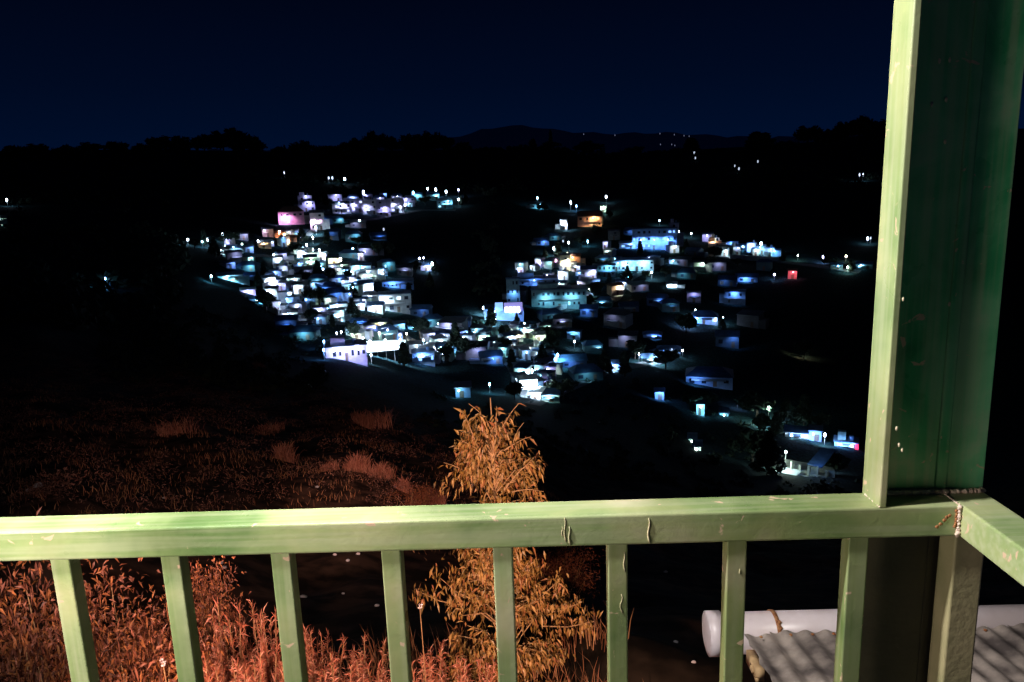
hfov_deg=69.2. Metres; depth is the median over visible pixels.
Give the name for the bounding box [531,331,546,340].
house
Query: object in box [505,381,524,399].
round tree
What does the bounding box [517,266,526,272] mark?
hut
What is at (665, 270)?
round tree
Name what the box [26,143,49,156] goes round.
round tree
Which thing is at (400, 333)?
hut
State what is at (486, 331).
hut
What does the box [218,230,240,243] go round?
spreading tree
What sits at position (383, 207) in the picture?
house
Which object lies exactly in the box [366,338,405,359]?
covered court
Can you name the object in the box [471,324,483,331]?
hut
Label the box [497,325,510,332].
round tree
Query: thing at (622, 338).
house
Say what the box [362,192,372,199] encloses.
house
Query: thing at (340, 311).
hut
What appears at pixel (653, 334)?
house
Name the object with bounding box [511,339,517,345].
house
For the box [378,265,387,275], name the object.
house
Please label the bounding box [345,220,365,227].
house
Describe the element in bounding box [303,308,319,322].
round tree
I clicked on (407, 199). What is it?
house
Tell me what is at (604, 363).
conifer tree
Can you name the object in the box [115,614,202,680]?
spiky shrub
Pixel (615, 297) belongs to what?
road
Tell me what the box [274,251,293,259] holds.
hut
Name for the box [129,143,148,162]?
spreading tree
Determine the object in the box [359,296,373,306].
hut
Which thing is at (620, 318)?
house
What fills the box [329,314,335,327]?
slender tree
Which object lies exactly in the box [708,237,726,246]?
house
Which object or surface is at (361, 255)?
hut
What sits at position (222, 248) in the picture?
house
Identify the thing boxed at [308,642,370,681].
spiky shrub
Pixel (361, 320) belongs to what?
house
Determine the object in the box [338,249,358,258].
house
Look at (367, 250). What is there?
house
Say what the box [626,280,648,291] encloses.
house
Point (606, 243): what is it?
hut
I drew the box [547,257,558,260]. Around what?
house
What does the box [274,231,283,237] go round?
house
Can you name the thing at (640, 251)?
slender tree
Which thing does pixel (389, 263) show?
house
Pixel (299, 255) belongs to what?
house
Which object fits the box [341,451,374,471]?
grass tuft
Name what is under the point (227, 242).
hut
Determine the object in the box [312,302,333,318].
hut
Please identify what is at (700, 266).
house
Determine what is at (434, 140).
round tree
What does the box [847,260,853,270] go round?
slender tree
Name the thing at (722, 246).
house
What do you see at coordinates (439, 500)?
grass tuft
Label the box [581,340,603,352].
house
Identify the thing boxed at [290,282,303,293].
house
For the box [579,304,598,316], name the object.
house
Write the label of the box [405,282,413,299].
slender tree
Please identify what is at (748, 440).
round tree
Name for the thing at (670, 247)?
hut
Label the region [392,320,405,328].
house
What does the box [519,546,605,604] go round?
leafy shrub
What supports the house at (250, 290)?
on the ground at (828, 313)
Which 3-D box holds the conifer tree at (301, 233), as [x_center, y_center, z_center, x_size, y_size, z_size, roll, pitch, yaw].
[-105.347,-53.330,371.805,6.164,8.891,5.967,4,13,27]
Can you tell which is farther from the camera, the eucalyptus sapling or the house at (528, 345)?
the house at (528, 345)
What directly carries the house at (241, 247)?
on the ground at (828, 313)
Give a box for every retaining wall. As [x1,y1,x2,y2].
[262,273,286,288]
[279,313,306,320]
[361,314,380,320]
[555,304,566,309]
[729,255,777,260]
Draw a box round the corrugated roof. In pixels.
[702,604,1023,681]
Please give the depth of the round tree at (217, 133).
891.25 m
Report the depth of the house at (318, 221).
394.52 m
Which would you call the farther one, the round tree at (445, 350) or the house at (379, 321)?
the house at (379, 321)
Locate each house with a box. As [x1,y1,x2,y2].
[0,215,7,225]
[208,246,229,254]
[216,271,249,285]
[224,249,242,263]
[228,245,243,252]
[233,231,248,240]
[235,261,260,271]
[239,286,255,295]
[243,271,259,279]
[248,295,261,303]
[258,240,271,248]
[260,274,281,285]
[261,226,274,236]
[264,285,286,302]
[271,255,288,267]
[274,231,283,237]
[274,314,307,331]
[278,206,309,224]
[280,303,287,309]
[280,308,298,313]
[280,325,320,339]
[281,234,296,241]
[286,288,292,295]
[287,274,308,285]
[287,301,310,308]
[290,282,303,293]
[292,266,312,274]
[294,198,314,211]
[296,249,305,257]
[297,192,311,200]
[302,254,324,265]
[307,274,328,284]
[308,209,329,229]
[315,281,336,288]
[316,251,325,260]
[323,286,345,301]
[324,215,332,224]
[327,255,340,263]
[328,194,341,200]
[328,228,340,240]
[329,274,345,281]
[329,297,346,308]
[332,201,350,213]
[332,216,343,222]
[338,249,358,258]
[338,261,349,266]
[343,194,358,200]
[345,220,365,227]
[345,230,362,242]
[348,262,361,275]
[348,317,367,324]
[349,198,363,212]
[353,291,377,300]
[356,279,373,291]
[357,245,383,255]
[360,262,371,270]
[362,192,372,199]
[362,197,377,214]
[366,266,385,281]
[366,301,384,313]
[369,232,386,239]
[370,318,387,325]
[372,324,398,339]
[373,195,389,199]
[376,197,390,216]
[377,258,395,270]
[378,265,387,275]
[382,278,413,289]
[390,197,403,212]
[391,193,402,197]
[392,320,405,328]
[396,264,413,276]
[403,195,414,205]
[409,304,432,316]
[411,192,423,199]
[421,263,430,270]
[422,313,442,326]
[426,191,439,199]
[432,316,468,330]
[436,197,452,207]
[454,381,471,397]
[455,340,488,359]
[466,316,471,326]
[469,349,502,363]
[477,332,489,339]
[502,287,527,301]
[505,277,519,302]
[510,371,526,381]
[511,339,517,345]
[512,272,557,285]
[512,331,523,341]
[516,373,537,395]
[518,344,531,348]
[521,324,535,338]
[525,201,543,208]
[529,386,546,399]
[529,388,560,402]
[530,237,549,244]
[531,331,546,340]
[531,351,537,356]
[536,307,562,321]
[536,322,550,330]
[545,233,565,240]
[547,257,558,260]
[552,314,572,326]
[555,218,567,229]
[557,266,568,279]
[557,353,587,367]
[559,252,576,270]
[566,329,582,339]
[567,363,603,380]
[570,253,585,263]
[577,210,601,226]
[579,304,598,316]
[580,265,596,277]
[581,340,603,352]
[591,296,613,306]
[592,263,615,276]
[595,254,611,262]
[599,205,606,211]
[602,308,633,328]
[606,282,624,295]
[607,229,620,239]
[608,331,637,347]
[610,359,620,369]
[612,301,639,311]
[615,257,653,270]
[619,240,631,247]
[623,227,638,234]
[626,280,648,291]
[641,353,658,362]
[642,331,662,338]
[646,293,668,306]
[649,345,680,353]
[654,387,664,400]
[657,298,679,311]
[666,281,684,287]
[669,219,683,246]
[671,268,697,278]
[674,256,693,267]
[684,247,707,257]
[685,366,733,389]
[686,291,701,302]
[687,432,697,441]
[691,310,718,324]
[692,439,702,450]
[693,260,712,271]
[695,399,705,415]
[702,232,713,241]
[707,259,726,270]
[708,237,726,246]
[715,245,730,247]
[715,330,739,348]
[717,275,738,286]
[718,407,729,416]
[719,289,745,304]
[720,241,738,244]
[735,273,758,281]
[736,309,768,328]
[738,243,746,249]
[746,240,757,251]
[751,244,765,253]
[756,259,772,270]
[764,245,781,256]
[772,248,780,255]
[787,268,797,278]
[808,424,822,441]
[830,262,843,269]
[856,261,873,268]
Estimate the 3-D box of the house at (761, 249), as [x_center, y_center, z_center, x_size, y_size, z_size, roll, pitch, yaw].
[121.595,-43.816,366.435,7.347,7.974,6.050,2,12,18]
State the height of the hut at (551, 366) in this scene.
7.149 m
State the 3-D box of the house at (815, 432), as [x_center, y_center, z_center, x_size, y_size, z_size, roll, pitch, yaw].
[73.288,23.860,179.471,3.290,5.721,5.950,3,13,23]
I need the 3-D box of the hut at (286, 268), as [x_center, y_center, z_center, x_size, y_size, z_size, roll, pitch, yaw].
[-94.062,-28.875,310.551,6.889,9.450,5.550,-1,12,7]
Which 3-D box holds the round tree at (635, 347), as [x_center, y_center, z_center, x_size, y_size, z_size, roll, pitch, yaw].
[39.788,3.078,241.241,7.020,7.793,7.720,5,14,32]
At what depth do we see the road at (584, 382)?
219.07 m
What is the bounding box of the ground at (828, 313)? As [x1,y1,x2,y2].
[0,129,1023,681]
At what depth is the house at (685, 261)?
349.51 m
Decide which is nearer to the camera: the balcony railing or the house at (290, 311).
the balcony railing
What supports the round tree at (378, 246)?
on the ground at (828, 313)
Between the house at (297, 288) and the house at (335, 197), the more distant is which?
the house at (335, 197)
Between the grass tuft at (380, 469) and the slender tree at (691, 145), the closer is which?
the grass tuft at (380, 469)
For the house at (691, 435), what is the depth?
161.11 m
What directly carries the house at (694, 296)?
on the ground at (828, 313)
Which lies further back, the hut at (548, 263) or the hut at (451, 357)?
the hut at (548, 263)
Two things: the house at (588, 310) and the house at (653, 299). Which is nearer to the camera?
the house at (588, 310)
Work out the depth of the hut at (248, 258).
318.96 m
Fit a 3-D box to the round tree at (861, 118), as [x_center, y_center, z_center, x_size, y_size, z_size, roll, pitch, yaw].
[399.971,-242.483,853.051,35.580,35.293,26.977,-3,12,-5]
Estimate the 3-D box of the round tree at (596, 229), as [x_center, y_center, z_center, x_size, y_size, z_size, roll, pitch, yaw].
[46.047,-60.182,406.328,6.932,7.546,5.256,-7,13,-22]
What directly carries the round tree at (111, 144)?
on the ground at (828, 313)
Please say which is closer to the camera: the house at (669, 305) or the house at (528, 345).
the house at (528, 345)
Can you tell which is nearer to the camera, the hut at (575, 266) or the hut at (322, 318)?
the hut at (322, 318)
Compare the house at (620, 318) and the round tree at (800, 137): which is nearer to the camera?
the house at (620, 318)
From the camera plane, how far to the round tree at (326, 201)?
455.25 m
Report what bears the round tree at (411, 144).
on the ground at (828, 313)
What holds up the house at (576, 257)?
on the ground at (828, 313)
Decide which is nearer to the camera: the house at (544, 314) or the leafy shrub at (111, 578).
the leafy shrub at (111, 578)
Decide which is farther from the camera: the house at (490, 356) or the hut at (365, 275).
the hut at (365, 275)
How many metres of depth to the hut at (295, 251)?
347.71 m
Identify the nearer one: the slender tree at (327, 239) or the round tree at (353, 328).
the round tree at (353, 328)
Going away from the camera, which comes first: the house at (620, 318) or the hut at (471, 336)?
the hut at (471, 336)
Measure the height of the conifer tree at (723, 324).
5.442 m
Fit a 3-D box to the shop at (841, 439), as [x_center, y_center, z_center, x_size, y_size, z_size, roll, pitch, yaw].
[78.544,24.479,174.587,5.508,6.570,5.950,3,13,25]
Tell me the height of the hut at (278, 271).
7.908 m
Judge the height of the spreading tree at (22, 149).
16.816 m
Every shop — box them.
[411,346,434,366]
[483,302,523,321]
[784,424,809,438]
[833,430,858,449]
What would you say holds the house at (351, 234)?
on the ground at (828, 313)
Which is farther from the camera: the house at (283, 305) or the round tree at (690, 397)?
the house at (283, 305)
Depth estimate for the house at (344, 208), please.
440.58 m
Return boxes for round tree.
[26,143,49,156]
[79,142,101,157]
[105,141,129,157]
[144,135,170,155]
[165,135,193,160]
[187,238,202,248]
[212,130,230,155]
[219,127,253,162]
[246,135,265,158]
[254,289,276,312]
[288,140,311,161]
[301,271,310,278]
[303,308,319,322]
[322,198,332,207]
[343,269,351,276]
[344,320,359,337]
[346,137,368,158]
[362,129,383,161]
[370,240,383,256]
[400,133,422,161]
[409,260,421,271]
[418,130,443,160]
[435,343,453,360]
[496,337,512,346]
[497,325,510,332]
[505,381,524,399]
[540,326,552,335]
[543,378,557,387]
[573,140,604,157]
[586,282,602,296]
[586,294,595,303]
[591,224,601,235]
[605,211,612,217]
[626,338,647,358]
[641,270,650,279]
[660,267,671,276]
[673,313,697,333]
[680,389,702,409]
[700,391,718,409]
[707,246,722,255]
[736,427,764,461]
[751,412,775,433]
[754,132,773,152]
[785,407,807,424]
[792,125,823,146]
[792,339,814,358]
[825,452,851,472]
[832,121,859,146]
[844,115,870,142]
[862,119,885,149]
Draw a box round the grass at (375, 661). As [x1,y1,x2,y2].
[0,378,633,681]
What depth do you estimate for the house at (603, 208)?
465.75 m
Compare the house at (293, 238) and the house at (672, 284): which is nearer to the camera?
the house at (672, 284)
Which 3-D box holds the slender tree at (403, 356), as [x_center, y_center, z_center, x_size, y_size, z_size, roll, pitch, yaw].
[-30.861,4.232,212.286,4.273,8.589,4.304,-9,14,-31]
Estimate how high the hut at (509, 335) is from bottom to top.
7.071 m
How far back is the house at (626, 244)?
381.30 m
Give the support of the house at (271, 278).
on the ground at (828, 313)
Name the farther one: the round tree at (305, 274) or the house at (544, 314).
the round tree at (305, 274)
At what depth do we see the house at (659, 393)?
202.57 m
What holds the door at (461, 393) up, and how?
in the house at (462, 388)
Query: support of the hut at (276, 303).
on the ground at (828, 313)
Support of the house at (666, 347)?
on the ground at (828, 313)
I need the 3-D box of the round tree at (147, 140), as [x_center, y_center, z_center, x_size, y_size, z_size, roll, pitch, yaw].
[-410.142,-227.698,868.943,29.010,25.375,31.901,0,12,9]
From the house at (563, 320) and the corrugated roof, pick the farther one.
the house at (563, 320)
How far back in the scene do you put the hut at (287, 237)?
362.78 m
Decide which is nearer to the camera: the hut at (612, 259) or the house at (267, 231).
the hut at (612, 259)
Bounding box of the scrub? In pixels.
[0,342,480,560]
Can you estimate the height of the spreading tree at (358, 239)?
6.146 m
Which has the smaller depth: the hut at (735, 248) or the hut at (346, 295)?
the hut at (346, 295)
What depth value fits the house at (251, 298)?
255.19 m
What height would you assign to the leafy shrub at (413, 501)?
0.946 m
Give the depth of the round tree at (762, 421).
179.90 m
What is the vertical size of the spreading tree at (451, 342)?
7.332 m
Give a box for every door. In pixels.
[459,391,463,397]
[814,434,818,440]
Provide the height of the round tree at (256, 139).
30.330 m
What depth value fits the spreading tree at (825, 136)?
789.11 m
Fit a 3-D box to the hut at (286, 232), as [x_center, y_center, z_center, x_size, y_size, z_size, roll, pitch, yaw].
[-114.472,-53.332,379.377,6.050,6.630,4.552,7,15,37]
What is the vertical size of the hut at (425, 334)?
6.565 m
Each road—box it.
[222,254,536,399]
[306,209,455,235]
[506,254,860,363]
[525,360,664,405]
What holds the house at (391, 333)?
on the ground at (828, 313)
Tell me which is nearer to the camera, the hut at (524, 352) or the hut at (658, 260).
the hut at (524, 352)
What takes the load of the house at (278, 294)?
on the ground at (828, 313)
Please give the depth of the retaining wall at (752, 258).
355.62 m
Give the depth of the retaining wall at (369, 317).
256.69 m
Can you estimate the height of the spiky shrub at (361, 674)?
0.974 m
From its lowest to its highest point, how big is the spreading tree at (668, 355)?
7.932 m
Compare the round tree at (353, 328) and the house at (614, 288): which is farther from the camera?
the house at (614, 288)
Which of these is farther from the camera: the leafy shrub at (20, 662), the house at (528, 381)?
the house at (528, 381)
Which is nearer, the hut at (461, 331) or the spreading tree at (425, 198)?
the hut at (461, 331)
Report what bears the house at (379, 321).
on the ground at (828, 313)
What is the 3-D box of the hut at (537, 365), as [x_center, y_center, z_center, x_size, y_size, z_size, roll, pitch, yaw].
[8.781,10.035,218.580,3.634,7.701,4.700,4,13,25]
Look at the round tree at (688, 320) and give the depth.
269.10 m
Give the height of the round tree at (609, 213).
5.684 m
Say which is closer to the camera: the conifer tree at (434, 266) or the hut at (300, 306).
the hut at (300, 306)
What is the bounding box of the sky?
[0,0,1023,150]
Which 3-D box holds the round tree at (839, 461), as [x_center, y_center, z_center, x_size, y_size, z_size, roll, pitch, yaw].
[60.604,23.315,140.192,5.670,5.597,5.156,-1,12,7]
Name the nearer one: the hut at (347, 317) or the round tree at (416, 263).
the hut at (347, 317)
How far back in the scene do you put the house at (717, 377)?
222.66 m
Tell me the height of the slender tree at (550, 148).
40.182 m
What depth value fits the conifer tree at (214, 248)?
312.85 m
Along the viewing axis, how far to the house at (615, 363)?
230.13 m
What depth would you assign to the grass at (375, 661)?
17.57 m
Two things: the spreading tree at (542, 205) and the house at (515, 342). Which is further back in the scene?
the spreading tree at (542, 205)
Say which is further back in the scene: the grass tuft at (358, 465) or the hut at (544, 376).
the hut at (544, 376)
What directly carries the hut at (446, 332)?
on the ground at (828, 313)
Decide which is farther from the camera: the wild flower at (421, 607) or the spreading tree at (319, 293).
the spreading tree at (319, 293)
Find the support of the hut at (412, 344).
on the ground at (828, 313)
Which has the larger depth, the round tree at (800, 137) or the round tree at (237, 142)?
the round tree at (800, 137)
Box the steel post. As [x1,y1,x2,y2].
[859,0,1023,681]
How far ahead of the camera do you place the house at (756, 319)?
278.39 m
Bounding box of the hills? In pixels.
[211,125,862,154]
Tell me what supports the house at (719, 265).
on the ground at (828, 313)
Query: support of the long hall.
on the ground at (828, 313)
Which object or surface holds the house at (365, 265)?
on the ground at (828, 313)
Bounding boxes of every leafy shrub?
[0,507,127,681]
[0,568,145,681]
[0,570,97,681]
[3,557,245,681]
[6,567,168,681]
[94,598,221,681]
[105,598,233,681]
[150,556,256,676]
[384,484,447,505]
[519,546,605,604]
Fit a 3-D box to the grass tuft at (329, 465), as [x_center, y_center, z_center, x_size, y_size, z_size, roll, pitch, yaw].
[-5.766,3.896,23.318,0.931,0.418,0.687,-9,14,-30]
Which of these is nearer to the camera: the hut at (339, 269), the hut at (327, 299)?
the hut at (327, 299)
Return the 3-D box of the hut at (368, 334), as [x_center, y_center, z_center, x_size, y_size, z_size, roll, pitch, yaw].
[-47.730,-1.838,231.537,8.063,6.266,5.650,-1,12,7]
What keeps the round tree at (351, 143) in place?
on the ground at (828, 313)
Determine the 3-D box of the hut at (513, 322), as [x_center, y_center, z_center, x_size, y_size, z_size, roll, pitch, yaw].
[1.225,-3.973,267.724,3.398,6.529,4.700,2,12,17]
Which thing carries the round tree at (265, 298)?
on the ground at (828, 313)
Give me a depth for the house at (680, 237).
381.83 m
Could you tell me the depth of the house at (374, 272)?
315.49 m
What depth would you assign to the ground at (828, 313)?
180.91 m
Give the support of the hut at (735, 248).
on the ground at (828, 313)
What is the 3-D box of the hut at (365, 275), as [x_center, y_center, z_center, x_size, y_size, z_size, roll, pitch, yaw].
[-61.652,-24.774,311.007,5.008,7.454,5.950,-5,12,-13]
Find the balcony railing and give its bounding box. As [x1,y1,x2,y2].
[0,487,1023,681]
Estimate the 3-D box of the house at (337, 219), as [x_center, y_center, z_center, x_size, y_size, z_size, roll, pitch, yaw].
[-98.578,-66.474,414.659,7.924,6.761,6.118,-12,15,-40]
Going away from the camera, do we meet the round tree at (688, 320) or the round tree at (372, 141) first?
the round tree at (688, 320)
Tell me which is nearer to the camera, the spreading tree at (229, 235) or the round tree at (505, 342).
the round tree at (505, 342)
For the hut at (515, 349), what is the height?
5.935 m
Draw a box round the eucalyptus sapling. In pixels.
[408,398,602,681]
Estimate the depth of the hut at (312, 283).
288.25 m
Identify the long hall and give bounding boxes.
[324,335,367,366]
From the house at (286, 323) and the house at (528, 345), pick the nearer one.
the house at (286, 323)
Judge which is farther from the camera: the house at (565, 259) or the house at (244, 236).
the house at (244, 236)
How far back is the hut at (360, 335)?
228.49 m
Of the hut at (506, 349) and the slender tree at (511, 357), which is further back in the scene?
the hut at (506, 349)
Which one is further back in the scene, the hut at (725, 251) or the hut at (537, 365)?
the hut at (725, 251)
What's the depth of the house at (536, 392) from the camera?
187.61 m
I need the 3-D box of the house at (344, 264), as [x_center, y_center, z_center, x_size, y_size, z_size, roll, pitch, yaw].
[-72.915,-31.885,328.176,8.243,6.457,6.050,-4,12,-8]
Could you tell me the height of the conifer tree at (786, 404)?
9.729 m
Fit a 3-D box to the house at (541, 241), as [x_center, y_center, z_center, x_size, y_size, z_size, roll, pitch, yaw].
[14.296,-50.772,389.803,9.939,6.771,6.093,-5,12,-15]
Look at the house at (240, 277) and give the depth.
278.14 m
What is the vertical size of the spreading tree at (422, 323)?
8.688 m
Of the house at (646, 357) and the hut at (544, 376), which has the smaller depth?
the hut at (544, 376)
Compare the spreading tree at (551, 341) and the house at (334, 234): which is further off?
the house at (334, 234)
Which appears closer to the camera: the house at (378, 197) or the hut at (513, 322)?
the hut at (513, 322)
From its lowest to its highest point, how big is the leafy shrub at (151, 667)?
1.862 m
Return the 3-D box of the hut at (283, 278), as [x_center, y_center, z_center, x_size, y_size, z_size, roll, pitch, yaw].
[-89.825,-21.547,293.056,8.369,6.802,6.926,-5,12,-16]
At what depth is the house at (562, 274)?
333.99 m
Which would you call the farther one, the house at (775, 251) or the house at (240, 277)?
the house at (775, 251)
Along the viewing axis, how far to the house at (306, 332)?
217.94 m
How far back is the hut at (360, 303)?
269.95 m
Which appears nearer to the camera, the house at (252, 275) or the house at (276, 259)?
the house at (252, 275)
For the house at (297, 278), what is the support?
on the ground at (828, 313)
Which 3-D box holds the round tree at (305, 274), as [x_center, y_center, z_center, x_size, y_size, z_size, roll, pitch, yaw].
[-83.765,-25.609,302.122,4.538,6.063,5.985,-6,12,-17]
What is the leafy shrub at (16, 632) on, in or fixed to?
on the ground at (828, 313)
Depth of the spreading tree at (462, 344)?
229.82 m
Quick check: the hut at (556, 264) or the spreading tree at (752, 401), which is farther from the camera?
the hut at (556, 264)
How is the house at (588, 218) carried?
on the ground at (828, 313)
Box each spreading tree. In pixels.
[1,145,29,159]
[51,145,75,161]
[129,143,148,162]
[189,133,216,159]
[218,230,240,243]
[288,243,301,249]
[301,287,326,304]
[318,267,338,278]
[350,236,361,242]
[386,135,396,155]
[406,317,431,337]
[418,196,430,202]
[447,338,458,349]
[454,337,480,351]
[536,202,548,212]
[542,335,559,348]
[546,378,579,399]
[573,236,587,245]
[592,281,605,287]
[651,348,680,368]
[733,390,775,415]
[810,129,833,151]
[822,256,837,266]
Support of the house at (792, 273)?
on the ground at (828, 313)
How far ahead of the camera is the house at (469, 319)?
269.70 m
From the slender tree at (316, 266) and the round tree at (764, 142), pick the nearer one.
the slender tree at (316, 266)
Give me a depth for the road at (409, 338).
247.53 m
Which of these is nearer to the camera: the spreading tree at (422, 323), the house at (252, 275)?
the spreading tree at (422, 323)
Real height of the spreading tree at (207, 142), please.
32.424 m
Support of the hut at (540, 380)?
on the ground at (828, 313)
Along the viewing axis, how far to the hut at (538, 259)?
350.17 m
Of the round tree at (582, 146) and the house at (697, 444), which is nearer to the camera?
the house at (697, 444)
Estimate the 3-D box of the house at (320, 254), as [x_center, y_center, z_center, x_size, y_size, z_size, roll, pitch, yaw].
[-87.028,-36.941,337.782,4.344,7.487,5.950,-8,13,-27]
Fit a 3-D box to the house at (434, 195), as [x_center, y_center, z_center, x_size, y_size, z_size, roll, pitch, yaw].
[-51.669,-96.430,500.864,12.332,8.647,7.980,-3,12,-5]
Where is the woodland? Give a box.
[0,117,885,496]
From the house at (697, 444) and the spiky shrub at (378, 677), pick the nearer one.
the spiky shrub at (378, 677)
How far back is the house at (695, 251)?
365.85 m
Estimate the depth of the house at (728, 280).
323.71 m
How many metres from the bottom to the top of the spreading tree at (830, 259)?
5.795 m
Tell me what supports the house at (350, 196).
on the ground at (828, 313)
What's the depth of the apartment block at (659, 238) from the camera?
377.29 m
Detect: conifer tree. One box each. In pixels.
[208,236,222,256]
[252,271,263,286]
[297,226,308,240]
[346,297,360,317]
[349,282,357,294]
[424,272,434,287]
[430,259,440,271]
[513,313,521,323]
[532,344,548,367]
[596,348,613,374]
[621,265,632,280]
[717,316,726,327]
[748,430,787,475]
[778,397,799,430]
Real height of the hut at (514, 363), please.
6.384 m
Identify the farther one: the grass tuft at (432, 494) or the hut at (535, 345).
the hut at (535, 345)
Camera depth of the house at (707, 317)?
281.89 m
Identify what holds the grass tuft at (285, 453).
on the ground at (828, 313)
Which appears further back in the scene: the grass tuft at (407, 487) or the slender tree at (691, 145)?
the slender tree at (691, 145)
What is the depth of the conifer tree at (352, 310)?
251.31 m
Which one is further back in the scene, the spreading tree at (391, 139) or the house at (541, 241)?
the spreading tree at (391, 139)
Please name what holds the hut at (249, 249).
on the ground at (828, 313)
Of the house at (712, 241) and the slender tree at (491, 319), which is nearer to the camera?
the slender tree at (491, 319)
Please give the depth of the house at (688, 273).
333.96 m
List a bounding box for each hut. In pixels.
[218,260,235,268]
[224,238,234,244]
[242,255,254,260]
[244,245,253,252]
[257,239,273,246]
[267,300,280,313]
[268,267,281,275]
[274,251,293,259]
[275,277,294,283]
[276,237,286,246]
[277,261,294,274]
[277,280,292,290]
[279,235,289,244]
[280,230,289,234]
[286,295,299,305]
[288,299,306,312]
[290,247,306,253]
[293,260,306,266]
[303,297,321,307]
[306,247,316,257]
[309,280,326,288]
[312,258,325,267]
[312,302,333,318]
[316,314,328,323]
[323,295,335,303]
[327,311,352,320]
[328,264,338,268]
[333,307,345,321]
[335,266,343,274]
[340,278,348,286]
[341,290,352,301]
[342,282,350,289]
[344,325,371,339]
[347,275,357,282]
[348,284,363,295]
[350,329,366,338]
[355,299,364,310]
[357,251,364,259]
[358,272,369,278]
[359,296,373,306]
[360,323,375,336]
[394,205,401,212]
[398,330,403,339]
[408,340,421,353]
[414,345,440,363]
[419,329,435,341]
[425,342,435,347]
[428,334,447,342]
[434,343,452,352]
[440,329,451,339]
[441,348,454,361]
[459,329,466,337]
[461,332,475,340]
[466,326,486,332]
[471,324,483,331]
[477,329,491,335]
[481,336,495,346]
[488,338,507,349]
[497,344,512,357]
[498,332,513,338]
[499,331,516,338]
[508,325,518,330]
[509,321,520,324]
[511,345,519,356]
[511,361,532,370]
[512,362,532,373]
[514,260,527,270]
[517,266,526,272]
[517,346,531,359]
[521,324,533,329]
[529,264,540,270]
[532,340,554,352]
[532,369,555,375]
[533,360,549,370]
[534,257,544,266]
[536,352,559,361]
[536,355,562,374]
[537,375,544,385]
[541,371,565,391]
[543,259,554,268]
[545,362,556,376]
[554,261,559,267]
[557,280,567,284]
[571,263,586,271]
[577,278,590,284]
[578,271,591,278]
[591,278,600,281]
[602,240,610,248]
[603,248,616,255]
[607,257,619,270]
[614,279,629,287]
[647,255,663,264]
[665,241,678,252]
[668,257,673,263]
[721,248,729,256]
[728,242,740,254]
[752,247,759,255]
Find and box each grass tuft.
[153,413,203,437]
[253,421,286,434]
[269,440,298,463]
[318,461,340,470]
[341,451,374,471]
[348,408,399,429]
[362,458,396,479]
[390,475,413,492]
[415,488,444,498]
[426,490,446,504]
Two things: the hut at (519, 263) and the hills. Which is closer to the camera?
the hut at (519, 263)
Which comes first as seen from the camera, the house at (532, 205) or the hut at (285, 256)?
the hut at (285, 256)
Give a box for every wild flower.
[159,658,165,681]
[418,603,425,680]
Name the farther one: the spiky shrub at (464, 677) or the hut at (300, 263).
the hut at (300, 263)
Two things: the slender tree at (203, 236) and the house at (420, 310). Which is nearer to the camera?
the house at (420, 310)
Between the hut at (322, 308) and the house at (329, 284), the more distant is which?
the house at (329, 284)
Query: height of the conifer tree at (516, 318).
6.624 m
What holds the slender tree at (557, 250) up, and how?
on the ground at (828, 313)
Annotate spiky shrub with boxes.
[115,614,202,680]
[201,596,272,681]
[201,649,217,681]
[208,642,282,681]
[216,598,283,681]
[274,624,347,681]
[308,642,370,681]
[321,632,390,681]
[347,652,422,681]
[411,639,450,681]
[437,651,497,681]
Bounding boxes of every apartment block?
[378,290,411,313]
[632,226,676,249]
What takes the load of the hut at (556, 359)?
on the ground at (828, 313)
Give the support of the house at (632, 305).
on the ground at (828, 313)
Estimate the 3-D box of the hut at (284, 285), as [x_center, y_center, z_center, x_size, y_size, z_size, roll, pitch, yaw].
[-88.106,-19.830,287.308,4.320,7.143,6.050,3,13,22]
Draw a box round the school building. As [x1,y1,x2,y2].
[531,282,586,309]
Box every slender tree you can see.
[200,228,207,245]
[312,259,321,273]
[322,229,331,245]
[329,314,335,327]
[397,341,410,366]
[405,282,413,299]
[450,322,460,339]
[458,194,462,203]
[485,305,496,327]
[506,349,515,368]
[527,138,539,162]
[548,129,552,155]
[553,241,561,256]
[607,272,611,281]
[618,350,631,376]
[636,240,643,256]
[683,137,700,154]
[744,131,760,149]
[768,411,783,435]
[797,393,811,425]
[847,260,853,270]
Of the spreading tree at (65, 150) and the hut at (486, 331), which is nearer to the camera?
the hut at (486, 331)
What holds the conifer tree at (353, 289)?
on the ground at (828, 313)
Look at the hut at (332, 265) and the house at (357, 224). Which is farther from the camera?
the house at (357, 224)
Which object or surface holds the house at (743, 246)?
on the ground at (828, 313)
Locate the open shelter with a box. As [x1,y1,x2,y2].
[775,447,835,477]
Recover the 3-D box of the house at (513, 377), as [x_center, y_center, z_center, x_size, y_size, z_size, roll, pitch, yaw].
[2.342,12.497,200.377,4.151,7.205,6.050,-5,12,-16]
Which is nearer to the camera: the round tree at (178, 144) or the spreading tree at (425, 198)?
the spreading tree at (425, 198)
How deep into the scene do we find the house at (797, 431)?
180.53 m
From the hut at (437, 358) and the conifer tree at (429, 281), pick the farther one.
the conifer tree at (429, 281)

